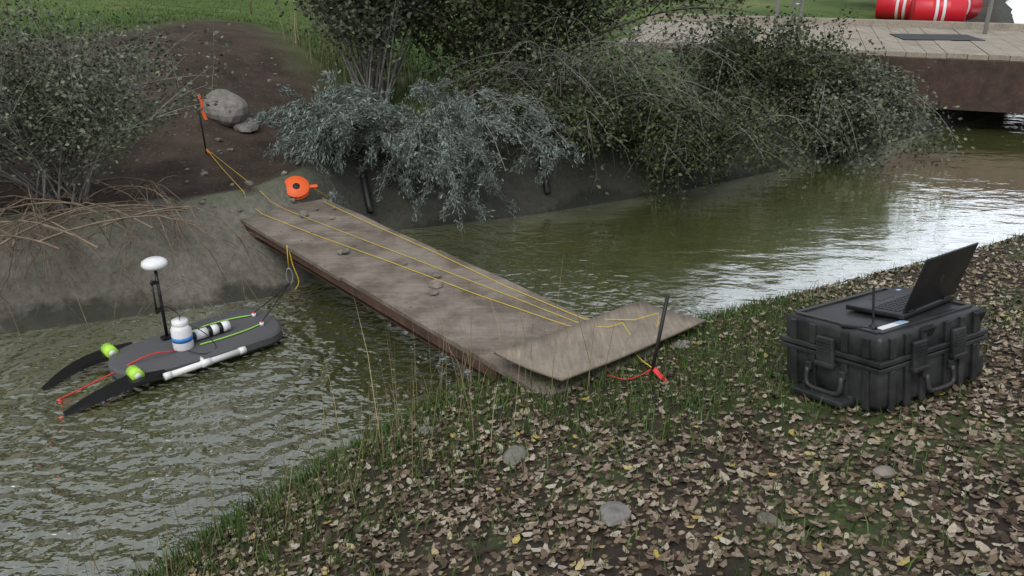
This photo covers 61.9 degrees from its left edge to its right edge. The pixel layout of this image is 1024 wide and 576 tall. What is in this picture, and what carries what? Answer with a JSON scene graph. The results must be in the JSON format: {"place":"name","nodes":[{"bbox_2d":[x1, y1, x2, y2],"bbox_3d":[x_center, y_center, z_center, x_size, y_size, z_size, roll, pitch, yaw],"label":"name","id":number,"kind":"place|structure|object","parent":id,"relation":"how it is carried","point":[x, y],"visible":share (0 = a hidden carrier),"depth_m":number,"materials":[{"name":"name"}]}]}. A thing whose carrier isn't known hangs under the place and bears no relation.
{"place":"outdoors","nodes":[
{"label":"outdoors","id":0,"kind":"place"},
{"bbox_2d":[0,0,1023,575],"bbox_3d":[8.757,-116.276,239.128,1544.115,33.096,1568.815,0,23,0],"label":"ground","id":1,"kind":"structure","parent":0,"point":[168,154],"depth_m":5.82,"materials":[{"name":"brown soil"}]},
{"bbox_2d":[0,0,241,213],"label":"shrub","id":2,"kind":"object","parent":1,"relation":"on","point":[97,113],"visible":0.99,"depth_m":5.61,"materials":[{"name":"green plant"}]},
{"bbox_2d":[0,171,306,333],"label":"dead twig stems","id":3,"kind":"object","parent":1,"relation":"on","point":[79,207],"visible":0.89,"depth_m":5.60,"materials":[{"name":"plant"}]},
{"bbox_2d":[194,90,211,153],"bbox_3d":[-2.519,-1.335,7.001,0.093,0.570,0.036,9,25,20],"label":"marker stake","id":4,"kind":"object","parent":1,"relation":"on","point":[203,114],"visible":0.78,"depth_m":6.98,"materials":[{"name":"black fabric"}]},
{"bbox_2d":[0,0,595,112],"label":"bank grass","id":5,"kind":"structure","parent":1,"relation":"on","point":[430,75],"depth_m":10.45,"materials":[{"name":"green plant"}]},
{"bbox_2d":[284,176,317,199],"bbox_3d":[-1.672,-0.794,6.737,0.268,0.054,0.208,-7,64,-15],"label":"cable reel","id":6,"kind":"object","parent":1,"relation":"on","point":[298,187],"visible":0.99,"depth_m":6.71,"materials":[{"name":"orange plastic"}]},
{"bbox_2d":[243,62,412,170],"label":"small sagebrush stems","id":7,"kind":"object","parent":1,"relation":"on","point":[305,130],"visible":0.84,"depth_m":7.12,"materials":[{"name":"green plant"}]},
{"bbox_2d":[34,246,640,575],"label":"reeds","id":8,"kind":"object","parent":1,"relation":"on","point":[397,419],"visible":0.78,"depth_m":3.56,"materials":[{"name":"green plant"}]},
{"bbox_2d":[271,0,406,100],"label":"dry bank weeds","id":9,"kind":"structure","parent":1,"relation":"on","point":[295,39],"depth_m":9.51,"materials":[{"name":"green plant"}]},
{"bbox_2d":[275,0,456,105],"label":"tall shrub stems","id":10,"kind":"object","parent":1,"relation":"on","point":[376,32],"visible":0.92,"depth_m":8.29,"materials":[{"name":"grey plant"}]},
{"bbox_2d":[263,77,585,245],"bbox_3d":[-0.750,-1.054,7.379,2.476,1.491,2.021,9,25,20],"label":"shrub","id":11,"kind":"object","parent":1,"relation":"on","point":[447,150],"visible":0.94,"depth_m":7.23,"materials":[{"name":"green plant"}]},
{"bbox_2d":[359,148,550,213],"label":"drain hoses","id":12,"kind":"object","parent":1,"relation":"on","point":[367,195],"visible":0.69,"depth_m":7.38,"materials":[{"name":"black plastic"}]},
{"bbox_2d":[47,57,894,528],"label":"rocks","id":13,"kind":"object","parent":1,"relation":"on","point":[237,119],"visible":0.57,"depth_m":6.55,"materials":[{"name":"grey stone"}]},
{"bbox_2d":[240,199,705,398],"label":"plank bridge","id":14,"kind":"structure","parent":1,"relation":"on","point":[390,291],"depth_m":4.78,"materials":[{"name":"brown wood"}]},
{"bbox_2d":[207,149,658,367],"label":"yellow ropes","id":15,"kind":"object","parent":14,"relation":"on","point":[444,270],"visible":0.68,"depth_m":5.21,"materials":[{"name":"yellow fabric"}]},
{"bbox_2d":[310,0,785,112],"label":"shrub","id":16,"kind":"object","parent":1,"relation":"on","point":[490,13],"visible":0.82,"depth_m":8.39,"materials":[{"name":"green plant"}]},
{"bbox_2d":[100,230,1023,575],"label":"bank grass","id":17,"kind":"structure","parent":1,"relation":"on","point":[238,512],"depth_m":3.46,"materials":[{"name":"plant"}]},
{"bbox_2d":[427,14,725,210],"bbox_3d":[0.562,-1.675,8.002,2.764,1.660,1.984,0,23,0],"label":"shrub","id":18,"kind":"object","parent":1,"relation":"on","point":[591,117],"visible":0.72,"depth_m":7.82,"materials":[{"name":"green plant"}]},
{"bbox_2d":[393,0,764,187],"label":"shrub","id":19,"kind":"object","parent":1,"relation":"on","point":[607,46],"visible":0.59,"depth_m":8.09,"materials":[{"name":"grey plant"}]},
{"bbox_2d":[164,235,1023,575],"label":"leaf litter","id":20,"kind":"object","parent":1,"relation":"on","point":[954,527],"visible":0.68,"depth_m":2.97,"materials":[{"name":"brown plant"}]},
{"bbox_2d":[607,295,669,381],"bbox_3d":[0.577,0.265,3.892,0.272,0.464,0.119,0,23,0],"label":"black stake","id":21,"kind":"object","parent":1,"relation":"on","point":[654,369],"visible":0.86,"depth_m":3.91,"materials":[{"name":"black metal"}]},
{"bbox_2d":[546,60,834,202],"bbox_3d":[1.615,-1.428,8.260,3.060,1.386,2.249,0,23,0],"label":"shrub","id":22,"kind":"object","parent":1,"relation":"on","point":[724,137],"visible":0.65,"depth_m":8.09,"materials":[{"name":"green plant"}]},
{"bbox_2d":[657,0,892,114],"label":"shrub","id":23,"kind":"object","parent":1,"relation":"on","point":[752,56],"visible":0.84,"depth_m":9.34,"materials":[{"name":"green plant"}]},
{"bbox_2d":[615,13,1023,113],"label":"bridge","id":24,"kind":"structure","parent":1,"relation":"on","point":[972,68],"depth_m":11.19,"materials":[{"name":"brown"}]},
{"bbox_2d":[773,0,993,41],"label":"gate posts","id":25,"kind":"object","parent":24,"relation":"on","point":[986,24],"visible":0.34,"depth_m":12.60,"materials":[{"name":"silver metal"}]},
{"bbox_2d":[875,0,910,19],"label":"red drum","id":26,"kind":"object","parent":24,"relation":"on","point":[892,9],"visible":0.62,"depth_m":16.33,"materials":[{"name":"red paint"}]},
{"bbox_2d":[703,43,974,188],"bbox_3d":[3.505,-1.827,9.487,2.714,1.725,2.532,-11,25,-24],"label":"shrub","id":27,"kind":"object","parent":1,"relation":"on","point":[863,108],"visible":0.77,"depth_m":9.22,"materials":[{"name":"green plant"}]},
{"bbox_2d":[780,242,987,411],"bbox_3d":[1.504,0.123,3.508,0.713,0.578,0.567,-12,15,-26],"label":"equipment case","id":28,"kind":"object","parent":1,"relation":"on","point":[878,348],"visible":0.99,"depth_m":3.36,"materials":[{"name":"black plastic"}]},
{"bbox_2d":[965,0,982,19],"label":"red drum","id":29,"kind":"object","parent":1,"relation":"on","point":[974,8],"visible":0.2,"depth_m":16.91,"materials":[{"name":"red paint"}]},
{"bbox_2d":[0,0,1023,575],"bbox_3d":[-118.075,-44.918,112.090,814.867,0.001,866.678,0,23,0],"label":"water","id":30,"kind":"structure","parent":0,"point":[744,240],"depth_m":5.60,"materials":[{"name":"green liquid"}]},
{"bbox_2d":[41,256,281,415],"bbox_3d":[-2.115,0.208,5.020,1.552,0.664,0.598,-20,30,-39],"label":"survey boat","id":31,"kind":"object","parent":30,"relation":"on","point":[182,346],"visible":0.98,"depth_m":5.10,"materials":[{"name":"grey plastic"}]},
{"bbox_2d":[254,245,298,320],"bbox_3d":[-1.583,-0.039,5.594,0.139,0.367,0.441,9,24,19],"label":"rope","id":32,"kind":"object","parent":31,"relation":"on","point":[287,285],"visible":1,"depth_m":5.73,"materials":[{"name":"yellow fabric"}]},
{"bbox_2d":[908,0,967,21],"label":"red drum","id":33,"kind":"object","parent":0,"point":[939,10],"visible":0.72,"depth_m":15.56,"materials":[{"name":"red paint"}]}
]}

